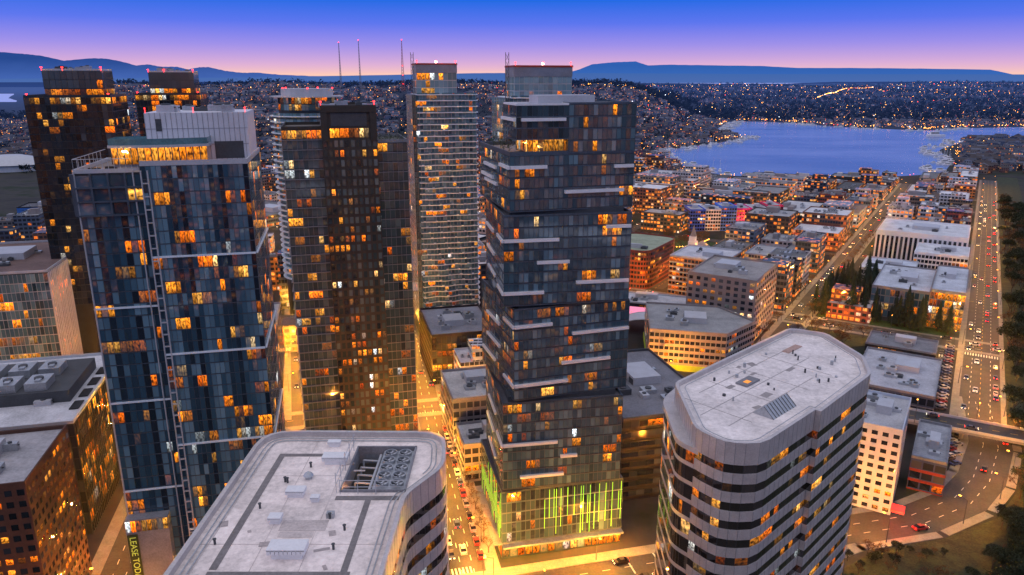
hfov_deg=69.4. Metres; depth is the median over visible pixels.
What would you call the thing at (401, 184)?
window
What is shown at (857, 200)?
city building
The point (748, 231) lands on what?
city building
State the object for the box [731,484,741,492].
window
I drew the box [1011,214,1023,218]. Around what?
leafy tree
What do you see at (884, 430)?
white hotel
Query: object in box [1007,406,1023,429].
leafy tree
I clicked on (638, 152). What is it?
city building
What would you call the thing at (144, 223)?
window
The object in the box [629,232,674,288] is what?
red brick apartment
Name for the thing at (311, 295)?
window
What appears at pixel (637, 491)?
window
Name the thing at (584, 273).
window
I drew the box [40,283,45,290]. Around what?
window
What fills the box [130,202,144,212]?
window
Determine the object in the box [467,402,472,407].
window
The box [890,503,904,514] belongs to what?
neon canopy
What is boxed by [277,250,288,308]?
city building
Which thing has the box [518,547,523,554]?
window
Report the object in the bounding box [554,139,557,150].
window
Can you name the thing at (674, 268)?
window
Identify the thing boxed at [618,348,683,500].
black striped office
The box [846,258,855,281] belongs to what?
conifer tree
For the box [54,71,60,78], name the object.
window
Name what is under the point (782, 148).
lake
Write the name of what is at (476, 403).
window
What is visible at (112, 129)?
window
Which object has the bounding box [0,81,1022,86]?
shore ridge
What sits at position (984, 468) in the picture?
car
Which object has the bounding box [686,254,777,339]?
tan block
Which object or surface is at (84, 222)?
window
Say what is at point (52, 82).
window
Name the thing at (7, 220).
city building
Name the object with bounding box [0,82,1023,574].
ground
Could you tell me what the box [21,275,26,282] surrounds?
window
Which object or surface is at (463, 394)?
grey flat block
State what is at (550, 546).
window
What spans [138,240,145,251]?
window
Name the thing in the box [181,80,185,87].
window
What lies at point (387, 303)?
window
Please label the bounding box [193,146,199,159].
lounge window
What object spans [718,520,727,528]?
window
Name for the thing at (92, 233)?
window
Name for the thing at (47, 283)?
window
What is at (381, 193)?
window
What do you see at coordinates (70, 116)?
window
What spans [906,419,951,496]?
blue red shop
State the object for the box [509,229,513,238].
window
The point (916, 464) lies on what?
window
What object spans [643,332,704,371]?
shopfront
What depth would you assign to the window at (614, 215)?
200.66 m
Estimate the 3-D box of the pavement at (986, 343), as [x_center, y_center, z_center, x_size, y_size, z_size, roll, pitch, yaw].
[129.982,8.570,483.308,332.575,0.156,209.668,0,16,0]
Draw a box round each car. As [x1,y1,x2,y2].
[448,535,451,545]
[449,549,454,559]
[452,459,457,465]
[453,519,460,528]
[454,468,460,475]
[457,478,463,485]
[459,488,466,496]
[459,544,467,554]
[462,498,469,507]
[466,511,472,519]
[469,522,476,532]
[473,536,479,545]
[476,549,484,559]
[612,556,629,565]
[638,572,652,574]
[912,523,929,531]
[926,412,938,417]
[934,405,947,410]
[935,402,946,406]
[936,395,947,399]
[936,398,947,402]
[937,388,948,392]
[937,391,948,395]
[938,384,949,389]
[939,378,950,382]
[941,335,950,339]
[941,364,952,367]
[941,370,951,373]
[942,361,953,365]
[943,356,953,359]
[944,348,954,352]
[948,455,955,460]
[949,445,956,451]
[949,460,961,465]
[950,450,962,456]
[952,440,963,445]
[965,424,977,430]
[970,342,979,346]
[972,387,977,392]
[980,465,987,472]
[993,348,1003,352]
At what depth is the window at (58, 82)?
318.11 m
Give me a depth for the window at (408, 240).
246.54 m
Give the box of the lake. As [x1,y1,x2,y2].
[670,121,1023,177]
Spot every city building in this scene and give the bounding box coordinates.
[0,213,14,227]
[0,227,21,241]
[13,208,44,240]
[32,227,47,240]
[262,168,272,190]
[264,190,279,200]
[265,200,281,227]
[266,165,277,171]
[268,233,274,250]
[269,173,278,191]
[269,252,279,290]
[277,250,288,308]
[282,314,297,352]
[453,338,485,368]
[477,161,479,173]
[477,193,485,214]
[477,212,485,233]
[478,233,485,239]
[478,241,484,253]
[478,256,487,308]
[480,238,485,250]
[632,198,634,214]
[633,180,671,210]
[634,149,642,156]
[634,156,647,164]
[634,160,650,173]
[634,172,684,197]
[641,169,672,174]
[641,208,687,233]
[645,150,660,156]
[646,165,660,169]
[647,154,672,170]
[656,148,670,157]
[662,197,705,210]
[670,158,679,162]
[672,163,680,170]
[672,164,710,185]
[681,175,699,196]
[684,193,753,204]
[687,189,745,198]
[695,185,770,203]
[710,174,731,186]
[712,178,755,188]
[712,239,752,257]
[725,220,766,245]
[732,177,797,196]
[741,172,806,190]
[744,244,785,259]
[745,205,797,234]
[749,185,789,203]
[756,258,794,310]
[761,232,796,246]
[763,255,802,298]
[768,247,810,290]
[781,200,824,224]
[784,173,812,178]
[786,237,825,273]
[791,222,845,251]
[792,191,818,201]
[794,230,826,244]
[801,189,819,193]
[802,206,853,240]
[804,173,828,191]
[818,190,846,201]
[823,199,866,228]
[826,283,872,323]
[828,178,836,189]
[830,172,860,181]
[833,189,852,196]
[834,181,864,192]
[836,179,851,186]
[845,196,872,215]
[850,192,869,197]
[855,188,878,207]
[858,167,878,174]
[859,174,893,191]
[863,183,888,200]
[882,170,896,176]
[883,176,896,187]
[886,174,899,183]
[886,202,913,219]
[891,196,910,204]
[898,190,934,217]
[906,182,930,193]
[910,204,917,219]
[916,179,944,190]
[916,206,942,221]
[916,217,940,221]
[919,172,939,181]
[920,200,939,212]
[930,183,935,193]
[931,191,940,201]
[935,184,943,190]
[938,205,949,221]
[939,171,958,184]
[939,191,966,203]
[939,198,972,206]
[944,208,971,224]
[945,184,975,197]
[947,177,976,186]
[948,204,972,209]
[948,208,972,217]
[952,168,973,176]
[953,165,978,170]
[960,170,978,180]
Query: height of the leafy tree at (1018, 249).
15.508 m
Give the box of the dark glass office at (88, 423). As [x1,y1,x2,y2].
[0,352,120,534]
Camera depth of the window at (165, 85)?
411.17 m
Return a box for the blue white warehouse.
[859,256,918,277]
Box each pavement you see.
[91,495,126,574]
[283,308,291,420]
[285,411,441,430]
[291,397,439,415]
[435,384,500,569]
[461,544,655,574]
[629,287,1003,346]
[757,183,901,342]
[772,318,1003,356]
[799,184,910,329]
[844,445,1021,557]
[846,543,856,548]
[851,396,968,514]
[949,180,981,415]
[995,181,1006,424]
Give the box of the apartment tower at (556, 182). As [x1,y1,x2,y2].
[475,94,636,558]
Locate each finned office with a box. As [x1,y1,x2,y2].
[0,240,82,359]
[873,218,970,260]
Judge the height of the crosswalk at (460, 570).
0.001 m
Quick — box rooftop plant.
[0,358,103,409]
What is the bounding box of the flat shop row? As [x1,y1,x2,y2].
[863,346,941,411]
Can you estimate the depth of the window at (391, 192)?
241.24 m
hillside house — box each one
[0,81,1023,156]
[263,154,270,162]
[954,158,966,164]
[962,158,973,164]
[970,155,981,159]
[975,160,990,166]
[978,163,988,173]
[981,162,993,173]
[984,155,1000,163]
[991,162,997,170]
[999,166,1009,172]
[1000,159,1011,165]
[1003,163,1012,170]
[1004,156,1017,159]
[1008,162,1017,170]
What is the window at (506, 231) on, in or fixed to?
in the apartment tower at (556, 182)
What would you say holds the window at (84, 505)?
in the dark glass office at (88, 423)
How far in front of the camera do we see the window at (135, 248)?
171.21 m
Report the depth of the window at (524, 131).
190.44 m
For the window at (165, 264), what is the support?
in the glass tower at (169, 211)
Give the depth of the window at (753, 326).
372.46 m
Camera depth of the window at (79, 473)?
230.42 m
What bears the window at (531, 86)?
in the balcony tower at (523, 83)
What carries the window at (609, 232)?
in the apartment tower at (556, 182)
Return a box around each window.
[0,263,79,359]
[0,276,4,283]
[0,303,4,310]
[0,432,91,574]
[3,338,7,345]
[4,276,8,283]
[5,285,10,292]
[5,303,9,310]
[7,338,11,345]
[8,275,13,283]
[9,302,13,310]
[10,284,14,292]
[12,275,17,283]
[12,320,17,327]
[14,284,19,291]
[16,337,20,344]
[17,275,21,282]
[17,320,21,327]
[19,284,23,291]
[20,293,25,300]
[20,337,24,344]
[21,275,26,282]
[22,302,26,309]
[23,284,27,291]
[24,71,131,304]
[24,310,28,318]
[24,337,28,344]
[25,292,29,300]
[26,274,30,282]
[26,301,30,309]
[27,283,32,291]
[29,292,33,300]
[30,274,34,281]
[31,301,35,308]
[32,283,36,290]
[32,310,37,317]
[33,292,38,299]
[33,336,37,343]
[34,274,39,281]
[35,301,39,308]
[36,283,40,290]
[37,310,41,317]
[38,292,42,299]
[38,318,42,325]
[39,274,43,281]
[39,301,43,308]
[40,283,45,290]
[41,309,45,316]
[42,71,48,78]
[42,291,46,299]
[43,80,49,87]
[43,149,47,155]
[43,273,47,281]
[44,300,48,307]
[45,89,50,94]
[45,282,49,290]
[45,309,49,316]
[46,291,50,298]
[47,318,51,325]
[48,71,54,78]
[48,300,52,307]
[49,80,55,87]
[49,127,54,133]
[49,309,54,316]
[51,89,56,94]
[51,317,55,324]
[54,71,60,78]
[54,127,59,133]
[55,80,61,87]
[55,163,60,169]
[57,89,62,94]
[60,71,66,78]
[61,80,67,87]
[62,112,67,118]
[63,89,68,94]
[66,71,71,78]
[67,80,73,87]
[67,112,72,118]
[68,425,74,435]
[69,89,74,94]
[70,437,76,446]
[72,71,77,78]
[72,448,78,457]
[73,80,79,87]
[74,459,80,468]
[75,89,80,94]
[75,176,89,187]
[75,381,120,529]
[76,470,82,479]
[77,190,91,200]
[78,71,83,78]
[78,481,84,490]
[79,80,85,87]
[79,204,93,214]
[80,89,86,94]
[80,492,86,501]
[81,217,87,227]
[82,503,88,512]
[83,230,89,241]
[84,71,89,78]
[84,513,90,522]
[85,80,90,87]
[85,152,285,555]
[86,89,92,94]
[86,524,91,533]
[87,217,94,227]
[89,71,95,78]
[89,229,96,240]
[91,80,96,87]
[91,242,98,253]
[92,89,97,94]
[92,175,106,186]
[94,189,108,200]
[94,217,101,227]
[95,71,101,78]
[95,306,101,316]
[96,203,111,214]
[96,229,103,240]
[97,80,102,87]
[98,89,103,94]
[98,242,105,253]
[101,97,105,103]
[101,217,107,227]
[101,306,108,316]
[101,343,107,353]
[103,229,109,240]
[105,242,111,253]
[106,97,110,103]
[107,216,114,226]
[107,255,113,265]
[107,342,113,352]
[108,305,114,316]
[109,119,113,125]
[109,175,124,186]
[109,229,116,239]
[110,126,114,132]
[111,148,118,163]
[111,189,126,199]
[111,242,118,252]
[113,203,128,213]
[113,254,120,265]
[113,342,120,352]
[114,216,121,226]
[115,267,122,278]
[116,228,123,239]
[117,148,124,163]
[118,241,125,252]
[120,254,126,265]
[120,341,126,351]
[121,216,128,226]
[122,267,128,277]
[123,228,130,239]
[124,148,131,163]
[125,241,131,252]
[126,174,140,185]
[126,341,133,351]
[127,254,133,264]
[128,188,142,199]
[128,216,134,226]
[129,266,135,277]
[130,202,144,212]
[130,228,136,239]
[130,279,137,289]
[131,148,138,163]
[131,241,138,251]
[133,253,140,264]
[133,340,139,351]
[135,215,141,225]
[135,266,141,277]
[136,228,143,238]
[137,279,143,289]
[138,148,144,160]
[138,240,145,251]
[139,291,145,301]
[139,340,145,350]
[140,253,146,264]
[141,215,146,225]
[142,266,148,276]
[143,227,148,238]
[143,410,149,420]
[144,148,151,160]
[144,278,150,289]
[145,240,149,251]
[145,291,152,301]
[147,253,151,263]
[148,72,152,79]
[148,266,153,276]
[150,278,154,288]
[151,148,158,160]
[151,375,157,385]
[152,290,156,301]
[153,73,157,79]
[154,80,158,87]
[154,193,159,204]
[157,327,161,337]
[158,80,162,87]
[158,148,165,160]
[159,193,164,204]
[162,73,166,79]
[162,258,167,268]
[163,80,167,87]
[164,193,169,204]
[165,147,172,159]
[167,80,171,87]
[172,80,176,87]
[172,147,179,159]
[174,231,179,242]
[175,73,179,79]
[176,80,180,87]
[179,147,185,159]
[179,231,184,242]
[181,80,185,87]
[184,73,188,79]
[184,231,189,241]
[185,80,189,87]
[186,147,192,159]
[189,80,193,87]
[190,231,194,241]
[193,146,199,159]
[198,256,202,266]
[200,146,207,159]
[203,256,207,266]
[208,256,212,265]
[213,256,217,265]
[214,267,218,277]
[220,279,225,289]
[225,191,230,202]
[226,242,230,252]
[230,190,235,201]
[232,255,237,264]
[233,266,238,276]
[237,254,241,264]
[238,266,243,276]
[240,190,245,201]
[243,266,247,276]
[247,203,251,214]
[252,301,256,311]
[256,301,261,311]
[277,308,284,381]
[281,131,285,138]
[282,140,417,430]
[284,161,288,168]
[285,171,289,178]
[286,131,291,138]
[288,209,292,216]
[289,161,293,168]
[290,170,294,177]
[291,131,296,138]
[295,237,299,244]
[296,310,300,316]
[297,130,301,138]
[297,199,301,206]
[297,319,301,325]
[298,218,302,225]
[300,237,304,244]
[301,130,306,138]
[302,199,306,206]
[305,170,309,177]
[306,130,311,138]
[306,318,310,324]
[307,199,311,206]
[309,170,313,177]
[309,291,313,298]
[311,189,315,196]
[311,255,315,261]
[312,130,316,138]
[312,273,316,279]
[315,309,319,315]
[316,130,320,137]
[319,236,323,243]
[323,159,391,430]
[330,129,334,137]
[330,325,334,331]
[335,129,339,137]
[340,128,344,137]
[345,128,348,137]
[349,128,353,136]
[354,128,358,136]
[359,128,363,136]
[364,128,368,136]
[378,143,381,151]
[378,153,382,160]
[379,163,382,170]
[379,173,383,179]
[380,182,383,189]
[380,192,384,198]
[381,201,384,208]
[382,143,386,150]
[383,153,387,160]
[383,163,387,170]
[384,172,388,179]
[384,182,388,189]
[385,191,389,198]
[385,201,389,208]
[385,301,389,307]
[387,143,391,150]
[387,247,391,253]
[388,153,392,160]
[388,163,392,170]
[389,172,393,179]
[389,182,393,189]
[390,191,393,198]
[390,201,394,207]
[392,143,396,150]
[392,486,447,574]
[393,153,397,160]
[393,163,397,169]
[393,274,397,280]
[394,172,397,179]
[394,182,398,188]
[395,191,398,198]
[397,143,401,150]
[398,153,402,160]
[398,162,402,169]
[398,273,402,280]
[399,172,402,179]
[399,182,403,188]
[399,191,403,198]
[400,325,404,332]
[401,228,405,235]
[402,143,406,150]
[403,153,407,160]
[403,162,407,169]
[403,282,407,288]
[404,172,407,179]
[404,181,408,188]
[404,191,408,198]
[406,73,477,319]
[406,237,410,243]
[407,264,411,270]
[434,73,438,79]
[441,384,447,432]
[443,73,447,79]
[453,403,458,408]
[460,402,465,407]
[460,411,465,416]
[465,449,470,454]
[465,457,470,462]
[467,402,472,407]
[467,410,472,415]
[472,448,477,453]
[472,456,478,461]
[473,465,478,470]
[474,401,479,406]
[474,410,479,415]
[480,104,635,555]
[492,77,528,140]
[503,549,508,556]
[504,218,508,227]
[504,229,508,238]
[504,243,508,249]
[504,252,508,260]
[509,218,513,226]
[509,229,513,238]
[509,252,513,260]
[510,548,516,555]
[514,217,518,226]
[514,229,518,238]
[515,179,518,188]
[515,190,518,199]
[517,106,521,115]
[517,118,521,127]
[517,129,521,138]
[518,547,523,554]
[519,217,523,226]
[519,229,523,237]
[519,243,523,249]
[520,190,523,198]
[522,106,526,115]
[522,121,526,127]
[522,129,526,138]
[524,77,528,82]
[524,84,528,90]
[524,217,528,226]
[525,169,528,176]
[525,190,528,198]
[526,546,531,553]
[527,106,531,115]
[527,121,531,127]
[527,129,531,138]
[528,140,531,150]
[529,77,533,82]
[529,84,533,89]
[529,217,533,226]
[530,169,533,176]
[533,106,537,115]
[533,129,536,138]
[533,140,537,150]
[533,545,538,552]
[534,217,538,225]
[538,106,542,115]
[538,117,542,126]
[538,129,542,137]
[538,140,542,150]
[541,544,546,551]
[543,84,547,89]
[543,106,547,115]
[543,117,547,126]
[543,129,547,137]
[543,140,547,150]
[548,77,552,82]
[548,84,552,89]
[548,117,552,126]
[548,128,552,137]
[548,140,552,150]
[548,543,553,550]
[549,106,552,115]
[553,128,557,137]
[554,106,558,115]
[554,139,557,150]
[555,542,561,549]
[558,264,562,269]
[559,106,563,115]
[559,117,563,126]
[559,139,562,150]
[562,77,566,82]
[562,84,566,89]
[563,541,568,548]
[564,106,568,115]
[570,540,575,547]
[573,141,577,151]
[577,292,580,300]
[578,539,583,546]
[581,292,585,300]
[582,271,586,279]
[584,117,587,126]
[585,538,590,545]
[586,292,590,300]
[587,271,590,279]
[592,270,595,278]
[592,537,597,544]
[593,141,596,150]
[598,215,602,223]
[599,536,605,543]
[602,154,605,162]
[602,165,605,173]
[603,117,607,126]
[603,215,607,223]
[603,226,606,234]
[607,228,611,234]
[607,535,612,542]
[608,214,611,223]
[611,269,614,278]
[612,228,616,234]
[612,237,615,245]
[613,104,616,114]
[613,214,616,223]
[614,534,619,541]
[615,269,619,277]
[617,214,621,223]
[621,462,629,467]
[621,472,628,476]
[622,214,626,223]
[622,443,629,447]
[622,453,629,457]
[623,422,630,427]
[623,433,630,437]
[628,481,636,485]
[628,490,635,495]
[629,461,637,466]
[629,471,636,476]
[630,442,638,446]
[630,452,637,456]
[631,421,639,426]
[631,432,638,436]
[636,489,643,494]
[637,470,644,475]
[637,480,644,484]
[638,451,645,455]
[638,460,645,465]
[639,431,646,435]
[639,441,646,445]
[640,241,674,287]
[640,420,647,425]
[644,305,754,357]
[644,488,651,493]
[645,469,652,474]
[645,479,652,483]
[646,450,654,454]
[646,459,653,464]
[647,430,655,434]
[647,440,654,444]
[648,419,655,424]
[652,487,658,491]
[653,468,659,472]
[653,478,659,482]
[654,413,675,574]
[654,458,660,463]
[655,439,661,443]
[656,418,662,423]
[656,429,662,433]
[668,254,739,294]
[674,531,676,544]
[675,515,677,527]
[675,551,678,564]
[676,497,678,510]
[676,534,679,547]
[677,479,679,493]
[677,516,680,529]
[678,461,681,475]
[678,553,687,569]
[679,499,681,512]
[679,536,688,552]
[680,481,682,495]
[680,518,689,534]
[681,463,684,477]
[682,448,685,459]
[682,501,690,517]
[683,483,692,499]
[684,465,693,481]
[685,450,694,463]
[687,394,866,574]
[688,541,693,550]
[691,505,696,515]
[692,487,698,497]
[693,562,698,572]
[694,469,699,479]
[695,452,700,460]
[696,527,701,537]
[697,510,703,519]
[698,491,704,501]
[699,566,705,574]
[700,473,706,482]
[701,454,707,464]
[702,531,708,541]
[703,513,709,522]
[705,494,711,504]
[706,476,712,486]
[707,552,714,562]
[708,457,714,467]
[708,535,716,544]
[710,516,718,526]
[711,498,719,508]
[713,480,721,489]
[714,461,722,471]
[715,556,724,564]
[717,538,726,546]
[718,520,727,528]
[720,501,729,510]
[722,483,731,491]
[723,464,732,472]
[725,558,734,565]
[726,540,735,547]
[728,522,737,529]
[730,503,739,511]
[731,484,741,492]
[733,465,742,473]
[734,558,747,565]
[736,540,749,547]
[738,522,750,529]
[740,503,752,511]
[741,484,754,492]
[743,465,756,473]
[748,554,756,564]
[749,536,758,546]
[751,518,760,528]
[753,499,762,510]
[754,266,777,338]
[755,481,764,491]
[757,462,766,472]
[812,430,817,438]
[875,234,879,256]
[879,235,884,256]
[884,235,888,257]
[888,236,893,257]
[893,236,898,258]
[897,237,902,258]
[902,237,907,259]
[907,238,912,259]
[908,480,918,488]
[909,470,919,478]
[911,238,916,260]
[911,397,917,403]
[911,460,921,468]
[919,398,925,405]
[919,483,929,490]
[921,473,931,480]
[923,463,933,471]
[927,400,933,406]
[931,486,941,493]
[933,476,943,483]
[935,466,945,473]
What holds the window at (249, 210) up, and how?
in the glass tower at (169, 211)
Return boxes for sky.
[0,0,1023,75]
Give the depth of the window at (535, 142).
194.60 m
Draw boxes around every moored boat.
[720,172,731,174]
[934,168,946,170]
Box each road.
[100,515,132,574]
[285,401,440,426]
[291,352,302,419]
[414,320,485,574]
[519,553,654,574]
[629,289,998,354]
[632,223,640,229]
[632,230,981,271]
[635,211,982,247]
[651,277,668,288]
[769,184,909,336]
[808,278,979,304]
[846,402,1012,544]
[866,217,983,228]
[957,180,1000,423]
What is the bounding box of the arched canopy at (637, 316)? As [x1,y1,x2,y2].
[629,311,644,320]
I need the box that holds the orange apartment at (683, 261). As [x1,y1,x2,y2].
[668,244,741,295]
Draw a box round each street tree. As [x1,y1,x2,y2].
[461,470,475,483]
[466,482,475,492]
[467,490,480,509]
[473,516,491,536]
[474,504,485,522]
[481,536,492,552]
[663,228,670,234]
[756,326,767,340]
[766,320,773,330]
[781,298,791,312]
[796,283,804,295]
[806,301,821,316]
[807,321,818,329]
[811,319,824,330]
[834,328,848,340]
[835,322,853,331]
[836,331,851,342]
[857,326,872,337]
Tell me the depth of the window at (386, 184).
240.01 m
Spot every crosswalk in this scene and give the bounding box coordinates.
[451,566,472,574]
[965,352,997,359]
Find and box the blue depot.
[16,201,41,212]
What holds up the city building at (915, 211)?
on the ground at (638, 516)
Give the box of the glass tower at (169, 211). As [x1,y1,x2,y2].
[69,103,285,574]
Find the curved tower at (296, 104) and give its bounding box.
[270,87,342,313]
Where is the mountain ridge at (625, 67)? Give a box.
[573,61,1008,73]
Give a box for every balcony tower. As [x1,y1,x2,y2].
[406,52,479,334]
[492,52,572,140]
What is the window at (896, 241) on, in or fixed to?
in the white finned office at (895, 238)
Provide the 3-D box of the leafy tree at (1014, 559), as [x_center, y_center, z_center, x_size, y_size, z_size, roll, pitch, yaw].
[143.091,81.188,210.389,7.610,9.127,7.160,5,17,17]
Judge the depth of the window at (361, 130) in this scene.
231.72 m
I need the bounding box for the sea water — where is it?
[0,83,790,101]
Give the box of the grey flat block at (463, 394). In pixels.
[441,366,485,453]
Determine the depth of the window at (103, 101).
319.44 m
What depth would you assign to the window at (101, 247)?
169.69 m
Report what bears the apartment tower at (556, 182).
on the ground at (638, 516)
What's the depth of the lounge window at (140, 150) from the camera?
166.29 m
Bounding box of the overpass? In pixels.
[908,410,1023,439]
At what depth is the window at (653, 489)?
257.02 m
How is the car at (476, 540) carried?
on the road at (456, 509)
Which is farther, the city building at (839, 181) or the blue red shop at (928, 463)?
the city building at (839, 181)
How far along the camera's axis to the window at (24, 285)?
308.48 m
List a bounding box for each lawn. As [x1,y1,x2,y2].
[674,238,715,251]
[808,328,867,347]
[817,311,948,335]
[843,448,1023,574]
[997,177,1023,446]
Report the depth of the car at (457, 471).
270.69 m
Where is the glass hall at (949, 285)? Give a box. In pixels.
[926,264,969,331]
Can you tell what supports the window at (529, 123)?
in the apartment tower at (556, 182)
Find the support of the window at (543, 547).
in the apartment tower at (556, 182)
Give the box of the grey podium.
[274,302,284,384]
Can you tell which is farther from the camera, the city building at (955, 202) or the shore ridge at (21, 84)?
the shore ridge at (21, 84)
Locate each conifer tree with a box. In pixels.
[809,283,819,313]
[815,281,827,314]
[819,275,830,313]
[829,269,832,295]
[834,266,839,282]
[836,263,846,282]
[837,266,845,283]
[844,263,852,284]
[844,275,859,305]
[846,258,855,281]
[857,265,861,283]
[860,282,871,303]
[861,251,872,280]
[861,270,867,296]
[862,267,872,296]
[871,264,876,289]
[871,287,878,314]
[871,295,880,321]
[872,259,879,275]
[877,301,882,321]
[887,294,897,322]
[891,294,904,326]
[899,285,913,326]
[904,292,915,323]
[906,311,914,330]
[913,297,926,330]
[922,295,929,324]
[931,305,942,330]
[932,300,942,329]
[940,302,955,333]
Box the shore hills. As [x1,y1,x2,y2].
[0,73,1023,82]
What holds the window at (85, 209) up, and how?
in the glass tower at (169, 211)
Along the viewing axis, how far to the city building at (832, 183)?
928.23 m
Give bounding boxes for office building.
[163,430,448,574]
[654,328,870,574]
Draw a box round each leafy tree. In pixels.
[845,548,853,560]
[855,562,865,574]
[870,551,883,562]
[878,541,890,554]
[887,552,900,563]
[891,540,904,550]
[906,545,913,551]
[917,552,924,560]
[921,548,934,558]
[936,568,943,574]
[941,547,948,554]
[964,565,980,574]
[981,544,1006,568]
[983,566,1010,574]
[984,543,1006,560]
[994,503,1015,529]
[996,322,1023,346]
[997,226,1010,235]
[997,246,1011,257]
[998,232,1014,248]
[998,556,1009,567]
[999,309,1016,320]
[999,383,1023,410]
[1000,197,1011,203]
[1000,208,1010,219]
[1000,212,1012,223]
[1000,239,1016,249]
[1001,292,1023,312]
[1002,250,1022,259]
[1002,259,1016,266]
[1003,270,1023,292]
[1003,507,1023,523]
[1004,320,1023,342]
[1004,344,1023,375]
[1004,548,1023,572]
[1004,554,1023,574]
[1005,228,1017,244]
[1005,297,1023,313]
[1005,336,1023,361]
[1005,555,1023,574]
[1006,267,1023,284]
[1006,467,1023,498]
[1006,530,1021,540]
[1007,263,1023,272]
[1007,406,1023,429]
[1007,517,1023,534]
[1008,414,1023,428]
[1009,217,1021,229]
[1009,518,1023,534]
[1010,247,1023,260]
[1010,332,1023,344]
[1010,466,1023,477]
[1010,504,1023,513]
[1011,205,1023,211]
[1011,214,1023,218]
[1011,278,1023,289]
[1011,310,1023,324]
[1011,365,1023,381]
[1012,230,1023,245]
[1012,288,1023,307]
[1014,201,1023,206]
[1016,451,1023,460]
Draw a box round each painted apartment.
[684,204,705,230]
[700,204,720,230]
[715,202,736,230]
[734,203,752,220]
[745,203,765,207]
[760,200,783,208]
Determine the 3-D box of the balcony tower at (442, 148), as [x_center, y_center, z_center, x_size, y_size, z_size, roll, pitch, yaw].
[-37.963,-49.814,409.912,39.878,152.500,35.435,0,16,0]
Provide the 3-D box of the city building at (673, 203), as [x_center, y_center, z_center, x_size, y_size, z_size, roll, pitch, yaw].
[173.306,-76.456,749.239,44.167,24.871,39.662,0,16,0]
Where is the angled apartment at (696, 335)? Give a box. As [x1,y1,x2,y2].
[644,301,754,366]
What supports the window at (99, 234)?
in the glass tower at (169, 211)
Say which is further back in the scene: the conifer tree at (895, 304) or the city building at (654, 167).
the city building at (654, 167)
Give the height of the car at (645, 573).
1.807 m
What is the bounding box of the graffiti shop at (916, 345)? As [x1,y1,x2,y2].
[864,330,938,357]
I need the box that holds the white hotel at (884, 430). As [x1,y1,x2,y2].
[852,389,911,514]
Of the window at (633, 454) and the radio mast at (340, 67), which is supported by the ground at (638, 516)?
the radio mast at (340, 67)
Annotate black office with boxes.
[419,304,481,384]
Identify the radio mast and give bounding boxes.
[338,42,341,87]
[358,40,361,87]
[401,39,404,91]
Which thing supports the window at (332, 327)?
in the residential tower at (346, 177)
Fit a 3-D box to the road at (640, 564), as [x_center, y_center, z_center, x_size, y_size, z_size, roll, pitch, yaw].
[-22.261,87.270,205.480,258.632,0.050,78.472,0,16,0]
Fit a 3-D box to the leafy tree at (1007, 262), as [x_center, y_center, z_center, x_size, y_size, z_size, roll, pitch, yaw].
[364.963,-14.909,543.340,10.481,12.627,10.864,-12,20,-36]
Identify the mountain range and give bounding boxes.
[0,52,301,78]
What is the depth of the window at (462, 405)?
281.76 m
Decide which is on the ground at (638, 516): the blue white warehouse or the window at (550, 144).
the blue white warehouse
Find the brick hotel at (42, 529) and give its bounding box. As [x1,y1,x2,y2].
[0,425,92,574]
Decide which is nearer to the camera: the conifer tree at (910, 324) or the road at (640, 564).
the road at (640, 564)
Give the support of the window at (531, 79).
in the balcony tower at (523, 83)
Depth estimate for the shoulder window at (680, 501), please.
126.78 m
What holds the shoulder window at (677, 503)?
in the office building at (760, 450)
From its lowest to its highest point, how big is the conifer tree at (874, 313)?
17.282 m
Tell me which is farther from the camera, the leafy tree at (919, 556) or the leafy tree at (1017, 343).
the leafy tree at (1017, 343)
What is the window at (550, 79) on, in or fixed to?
in the balcony tower at (523, 83)
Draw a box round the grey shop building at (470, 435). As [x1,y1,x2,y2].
[455,419,486,481]
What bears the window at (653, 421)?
in the black striped office
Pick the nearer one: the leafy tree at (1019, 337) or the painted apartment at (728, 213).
the leafy tree at (1019, 337)
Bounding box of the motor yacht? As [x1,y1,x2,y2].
[926,132,945,136]
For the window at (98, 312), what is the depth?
173.25 m
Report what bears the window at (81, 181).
in the glass tower at (169, 211)
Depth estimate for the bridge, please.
293.05 m
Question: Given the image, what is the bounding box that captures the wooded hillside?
[0,77,1023,173]
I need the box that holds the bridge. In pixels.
[908,408,1023,444]
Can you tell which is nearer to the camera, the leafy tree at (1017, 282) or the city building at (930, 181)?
the leafy tree at (1017, 282)
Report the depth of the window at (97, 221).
168.09 m
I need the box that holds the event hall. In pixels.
[629,291,685,313]
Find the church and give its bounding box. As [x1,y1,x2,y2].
[688,226,709,246]
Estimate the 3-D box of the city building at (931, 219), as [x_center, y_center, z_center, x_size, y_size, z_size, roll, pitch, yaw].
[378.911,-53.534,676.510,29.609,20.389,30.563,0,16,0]
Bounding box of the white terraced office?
[913,242,969,268]
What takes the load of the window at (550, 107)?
in the apartment tower at (556, 182)
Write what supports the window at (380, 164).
in the residential tower at (346, 177)
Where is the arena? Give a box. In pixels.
[0,154,35,172]
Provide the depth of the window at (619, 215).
200.95 m
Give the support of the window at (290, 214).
in the residential tower at (346, 177)
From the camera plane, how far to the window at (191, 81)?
414.39 m
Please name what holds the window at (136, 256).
in the glass tower at (169, 211)
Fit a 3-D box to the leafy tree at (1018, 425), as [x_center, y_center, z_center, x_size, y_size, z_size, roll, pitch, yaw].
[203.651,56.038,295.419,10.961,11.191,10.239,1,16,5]
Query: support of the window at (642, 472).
in the black striped office
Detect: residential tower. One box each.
[23,65,131,353]
[135,68,207,135]
[279,99,417,430]
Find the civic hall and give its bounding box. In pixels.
[870,263,936,320]

